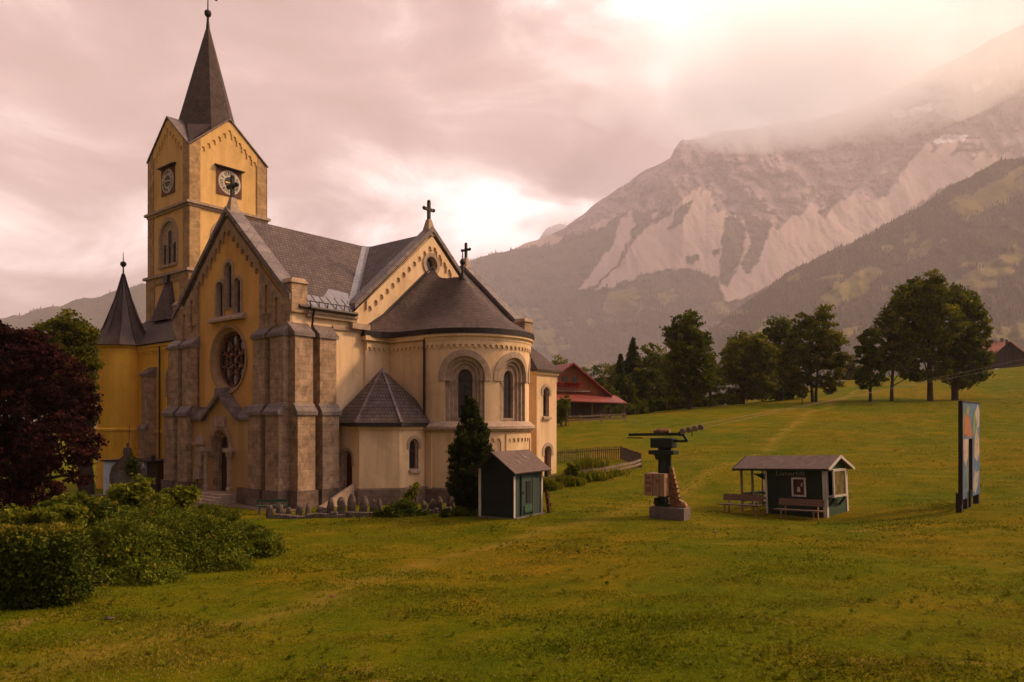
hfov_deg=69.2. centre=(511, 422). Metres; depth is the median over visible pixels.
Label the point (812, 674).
weeds
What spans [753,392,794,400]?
thicket
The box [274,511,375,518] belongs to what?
wall
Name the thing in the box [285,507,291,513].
gravestone
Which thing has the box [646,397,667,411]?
thicket
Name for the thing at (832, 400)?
lift rope
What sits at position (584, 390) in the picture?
barn
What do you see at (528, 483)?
door panel
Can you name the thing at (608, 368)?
copse tree
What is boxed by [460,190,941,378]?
forest
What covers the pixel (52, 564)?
hedge
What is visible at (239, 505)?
path
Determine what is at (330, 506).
gravestone
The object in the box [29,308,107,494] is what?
maple tree
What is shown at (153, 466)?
annexe
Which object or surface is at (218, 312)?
lancet window
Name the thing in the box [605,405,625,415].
thicket
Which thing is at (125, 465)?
memorial
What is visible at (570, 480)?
grass tuft
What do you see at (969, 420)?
painted board
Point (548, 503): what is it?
leaning board
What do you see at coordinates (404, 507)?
shrub
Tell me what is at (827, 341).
ash tree
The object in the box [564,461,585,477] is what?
shrub
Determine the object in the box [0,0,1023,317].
sky
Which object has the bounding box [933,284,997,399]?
maple tree
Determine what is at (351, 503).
gravestone
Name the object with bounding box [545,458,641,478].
wooden fence
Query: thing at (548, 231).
mountain
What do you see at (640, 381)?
copse tree
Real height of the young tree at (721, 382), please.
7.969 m
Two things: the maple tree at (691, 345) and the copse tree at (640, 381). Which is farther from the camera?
the copse tree at (640, 381)
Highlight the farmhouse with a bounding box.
[966,338,1023,369]
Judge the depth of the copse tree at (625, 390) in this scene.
113.15 m
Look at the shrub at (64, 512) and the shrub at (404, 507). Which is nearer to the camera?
the shrub at (64, 512)
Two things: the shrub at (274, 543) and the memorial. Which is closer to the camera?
the shrub at (274, 543)
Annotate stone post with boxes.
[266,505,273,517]
[276,504,283,513]
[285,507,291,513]
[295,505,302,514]
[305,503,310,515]
[315,506,325,512]
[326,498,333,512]
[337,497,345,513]
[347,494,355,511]
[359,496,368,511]
[370,499,376,511]
[377,498,382,509]
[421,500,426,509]
[428,499,435,508]
[436,496,442,511]
[446,494,453,506]
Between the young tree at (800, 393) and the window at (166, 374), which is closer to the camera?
the window at (166, 374)
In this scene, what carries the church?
on the ground at (1002, 386)
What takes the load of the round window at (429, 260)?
in the church
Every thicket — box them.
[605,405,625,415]
[614,400,649,414]
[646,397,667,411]
[652,396,694,409]
[692,397,719,407]
[706,392,739,404]
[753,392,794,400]
[783,389,808,398]
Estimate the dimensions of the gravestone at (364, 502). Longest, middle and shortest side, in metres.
1.004 x 0.442 x 0.310 m
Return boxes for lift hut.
[732,455,854,517]
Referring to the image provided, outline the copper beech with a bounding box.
[0,320,109,510]
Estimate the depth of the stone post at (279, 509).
36.01 m
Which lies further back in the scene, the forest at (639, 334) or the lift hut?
the forest at (639, 334)
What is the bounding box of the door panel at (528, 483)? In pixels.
[526,481,530,502]
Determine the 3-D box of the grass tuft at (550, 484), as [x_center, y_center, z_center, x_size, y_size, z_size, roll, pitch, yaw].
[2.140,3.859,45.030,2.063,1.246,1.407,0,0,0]
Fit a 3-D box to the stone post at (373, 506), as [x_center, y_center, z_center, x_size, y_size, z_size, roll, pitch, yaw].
[-6.728,4.118,36.086,0.369,0.814,0.270,7,3,-11]
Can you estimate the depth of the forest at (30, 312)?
4107.96 m
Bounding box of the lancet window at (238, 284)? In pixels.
[232,275,242,314]
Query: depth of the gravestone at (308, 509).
36.05 m
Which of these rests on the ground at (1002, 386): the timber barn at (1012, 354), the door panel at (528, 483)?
the timber barn at (1012, 354)
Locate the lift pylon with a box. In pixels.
[627,425,703,520]
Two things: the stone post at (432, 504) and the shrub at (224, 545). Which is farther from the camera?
the stone post at (432, 504)
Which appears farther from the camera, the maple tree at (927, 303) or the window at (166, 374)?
the maple tree at (927, 303)
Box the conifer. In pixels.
[444,394,494,510]
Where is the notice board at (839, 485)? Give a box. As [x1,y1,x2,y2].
[827,468,846,497]
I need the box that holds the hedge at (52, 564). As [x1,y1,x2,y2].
[0,521,105,610]
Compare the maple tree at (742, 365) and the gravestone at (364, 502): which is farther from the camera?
the maple tree at (742, 365)
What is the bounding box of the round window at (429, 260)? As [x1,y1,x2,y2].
[423,253,439,273]
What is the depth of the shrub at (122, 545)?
20.81 m
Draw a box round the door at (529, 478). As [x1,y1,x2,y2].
[523,476,531,512]
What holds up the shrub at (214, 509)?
on the ground at (1002, 386)
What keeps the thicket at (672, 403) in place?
on the ground at (1002, 386)
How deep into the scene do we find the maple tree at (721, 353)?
123.80 m
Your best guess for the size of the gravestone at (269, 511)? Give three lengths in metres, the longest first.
0.641 x 0.394 x 0.262 m
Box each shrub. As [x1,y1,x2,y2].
[0,500,92,527]
[32,490,120,532]
[85,507,204,586]
[103,472,177,510]
[115,501,246,523]
[145,508,269,572]
[155,483,201,509]
[231,519,288,557]
[372,497,430,516]
[439,505,477,516]
[557,395,571,426]
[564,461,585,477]
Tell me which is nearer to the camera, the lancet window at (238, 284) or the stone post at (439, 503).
the stone post at (439, 503)
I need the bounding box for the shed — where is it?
[467,449,551,518]
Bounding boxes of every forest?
[1,283,145,423]
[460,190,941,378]
[608,156,1023,407]
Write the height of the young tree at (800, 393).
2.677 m
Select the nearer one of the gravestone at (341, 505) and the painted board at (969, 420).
the painted board at (969, 420)
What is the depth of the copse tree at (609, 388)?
111.45 m
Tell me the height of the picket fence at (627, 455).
1.713 m
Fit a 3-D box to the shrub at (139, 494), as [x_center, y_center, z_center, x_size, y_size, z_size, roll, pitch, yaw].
[-14.671,3.272,28.997,2.952,2.690,1.547,0,0,0]
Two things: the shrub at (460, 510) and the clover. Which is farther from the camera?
the shrub at (460, 510)
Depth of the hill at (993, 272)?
2583.09 m
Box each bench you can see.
[255,499,286,514]
[718,494,763,515]
[773,498,824,520]
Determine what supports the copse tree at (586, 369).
on the ground at (1002, 386)
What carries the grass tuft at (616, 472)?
on the ground at (1002, 386)
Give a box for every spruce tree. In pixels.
[611,354,624,386]
[620,336,654,412]
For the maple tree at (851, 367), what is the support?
on the ground at (1002, 386)
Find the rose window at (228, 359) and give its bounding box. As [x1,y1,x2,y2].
[209,325,247,392]
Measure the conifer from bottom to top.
5.936 m
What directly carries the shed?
on the ground at (1002, 386)
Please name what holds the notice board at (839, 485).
in the lift hut
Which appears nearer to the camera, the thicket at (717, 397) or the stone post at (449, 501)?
the stone post at (449, 501)
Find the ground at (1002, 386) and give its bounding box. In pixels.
[0,366,1023,681]
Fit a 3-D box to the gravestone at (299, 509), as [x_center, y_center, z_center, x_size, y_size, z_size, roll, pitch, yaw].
[-10.347,4.281,36.104,0.347,0.624,0.228,9,-1,0]
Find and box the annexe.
[100,454,163,493]
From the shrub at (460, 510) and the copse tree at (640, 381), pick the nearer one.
the shrub at (460, 510)
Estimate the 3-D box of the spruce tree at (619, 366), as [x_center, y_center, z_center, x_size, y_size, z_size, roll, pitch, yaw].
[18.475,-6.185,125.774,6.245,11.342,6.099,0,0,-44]
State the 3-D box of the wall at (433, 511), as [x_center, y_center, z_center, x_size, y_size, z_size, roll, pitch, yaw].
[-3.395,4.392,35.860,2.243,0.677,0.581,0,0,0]
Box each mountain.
[459,24,1023,377]
[539,224,566,238]
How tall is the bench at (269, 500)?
0.742 m
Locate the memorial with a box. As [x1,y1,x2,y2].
[109,426,146,486]
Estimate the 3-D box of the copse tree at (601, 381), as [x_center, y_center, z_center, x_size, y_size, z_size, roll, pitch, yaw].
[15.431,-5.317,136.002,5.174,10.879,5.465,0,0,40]
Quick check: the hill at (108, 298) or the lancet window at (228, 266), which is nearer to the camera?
the lancet window at (228, 266)
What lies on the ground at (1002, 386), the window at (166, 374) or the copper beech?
the copper beech
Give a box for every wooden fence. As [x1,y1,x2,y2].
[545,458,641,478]
[558,412,625,423]
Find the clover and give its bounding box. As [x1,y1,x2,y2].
[69,521,1019,681]
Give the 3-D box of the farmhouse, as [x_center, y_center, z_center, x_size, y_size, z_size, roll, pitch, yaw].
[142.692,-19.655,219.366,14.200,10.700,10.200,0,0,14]
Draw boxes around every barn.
[555,362,626,418]
[991,339,1023,369]
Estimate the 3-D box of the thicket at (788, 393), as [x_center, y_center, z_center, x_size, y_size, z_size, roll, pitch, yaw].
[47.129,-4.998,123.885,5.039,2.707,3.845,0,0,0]
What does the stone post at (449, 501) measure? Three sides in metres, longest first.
0.898 x 0.395 x 0.267 m
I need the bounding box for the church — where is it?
[92,0,561,508]
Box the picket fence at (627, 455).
[557,446,641,467]
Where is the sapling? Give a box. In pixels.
[402,482,420,507]
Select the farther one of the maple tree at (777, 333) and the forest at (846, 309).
the forest at (846, 309)
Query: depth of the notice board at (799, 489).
34.00 m
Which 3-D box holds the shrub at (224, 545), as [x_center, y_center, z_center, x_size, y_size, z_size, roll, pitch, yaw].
[-9.426,3.580,23.494,3.760,1.820,4.465,0,0,0]
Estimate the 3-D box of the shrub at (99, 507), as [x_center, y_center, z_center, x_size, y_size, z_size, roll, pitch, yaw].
[-14.062,3.342,24.013,2.769,2.345,1.724,0,0,0]
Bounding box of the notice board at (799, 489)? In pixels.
[791,477,805,496]
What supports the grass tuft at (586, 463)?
on the ground at (1002, 386)
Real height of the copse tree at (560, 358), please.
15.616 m
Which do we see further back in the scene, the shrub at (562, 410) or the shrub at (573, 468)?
the shrub at (562, 410)
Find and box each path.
[0,500,304,511]
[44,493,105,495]
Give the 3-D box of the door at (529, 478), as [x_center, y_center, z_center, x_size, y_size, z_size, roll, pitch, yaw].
[0.646,3.129,32.390,0.047,1.570,0.880,0,0,31]
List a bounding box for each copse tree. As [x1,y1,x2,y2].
[551,354,567,364]
[581,367,590,374]
[589,364,606,385]
[597,362,615,383]
[602,384,619,406]
[610,373,638,404]
[626,366,655,403]
[634,342,670,412]
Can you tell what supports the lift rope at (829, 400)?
attached to the lift pylon
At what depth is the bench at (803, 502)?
32.89 m
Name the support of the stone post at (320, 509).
on the ground at (1002, 386)
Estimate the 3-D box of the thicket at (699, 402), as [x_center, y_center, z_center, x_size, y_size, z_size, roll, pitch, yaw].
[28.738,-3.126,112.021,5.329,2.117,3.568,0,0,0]
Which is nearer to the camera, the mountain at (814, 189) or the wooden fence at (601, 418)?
the wooden fence at (601, 418)
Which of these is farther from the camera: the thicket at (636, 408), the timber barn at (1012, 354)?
the timber barn at (1012, 354)
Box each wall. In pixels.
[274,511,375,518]
[425,507,451,513]
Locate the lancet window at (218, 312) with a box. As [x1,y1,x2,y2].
[214,279,224,317]
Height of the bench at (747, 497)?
0.943 m
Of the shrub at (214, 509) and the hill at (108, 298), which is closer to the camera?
the shrub at (214, 509)
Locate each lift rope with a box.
[686,365,1015,426]
[704,362,1008,427]
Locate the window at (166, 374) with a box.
[165,368,167,406]
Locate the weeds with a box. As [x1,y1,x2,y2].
[0,392,1023,681]
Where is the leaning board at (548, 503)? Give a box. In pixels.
[544,490,551,512]
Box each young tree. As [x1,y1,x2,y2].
[700,354,727,406]
[796,387,808,404]
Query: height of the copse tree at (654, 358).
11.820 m
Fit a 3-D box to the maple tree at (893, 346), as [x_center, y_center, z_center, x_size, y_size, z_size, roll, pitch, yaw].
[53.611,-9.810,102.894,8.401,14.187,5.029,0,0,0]
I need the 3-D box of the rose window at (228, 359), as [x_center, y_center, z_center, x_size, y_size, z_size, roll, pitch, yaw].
[-17.307,-3.900,45.788,4.240,4.240,0.550,0,0,39]
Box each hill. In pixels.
[0,283,145,424]
[642,157,1023,398]
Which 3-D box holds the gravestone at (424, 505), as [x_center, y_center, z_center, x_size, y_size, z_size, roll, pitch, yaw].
[-4.267,4.093,36.102,0.340,0.644,0.240,-2,2,-28]
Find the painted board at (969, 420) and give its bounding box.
[956,401,980,512]
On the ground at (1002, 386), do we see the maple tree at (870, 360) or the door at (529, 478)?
the maple tree at (870, 360)
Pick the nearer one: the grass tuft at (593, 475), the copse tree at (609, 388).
the grass tuft at (593, 475)
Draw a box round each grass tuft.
[543,477,564,491]
[552,472,589,486]
[573,454,609,469]
[582,467,613,481]
[604,467,629,476]
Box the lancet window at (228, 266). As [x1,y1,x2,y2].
[222,259,233,309]
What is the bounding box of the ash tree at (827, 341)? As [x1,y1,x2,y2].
[775,304,850,401]
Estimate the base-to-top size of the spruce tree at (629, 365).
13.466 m
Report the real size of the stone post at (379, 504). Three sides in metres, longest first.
0.860 x 0.237 x 0.166 m
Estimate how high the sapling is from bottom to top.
1.628 m
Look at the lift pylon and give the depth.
31.49 m
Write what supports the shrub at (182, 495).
on the ground at (1002, 386)
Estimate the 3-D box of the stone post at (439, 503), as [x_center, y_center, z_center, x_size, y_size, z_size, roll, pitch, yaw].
[-3.528,3.960,36.098,0.357,0.782,0.238,-1,0,-18]
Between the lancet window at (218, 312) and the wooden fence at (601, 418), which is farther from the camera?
the wooden fence at (601, 418)
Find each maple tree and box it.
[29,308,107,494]
[657,308,719,408]
[715,330,782,403]
[718,330,756,387]
[754,315,802,400]
[833,351,862,380]
[851,328,889,400]
[871,302,926,400]
[882,268,976,400]
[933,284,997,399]

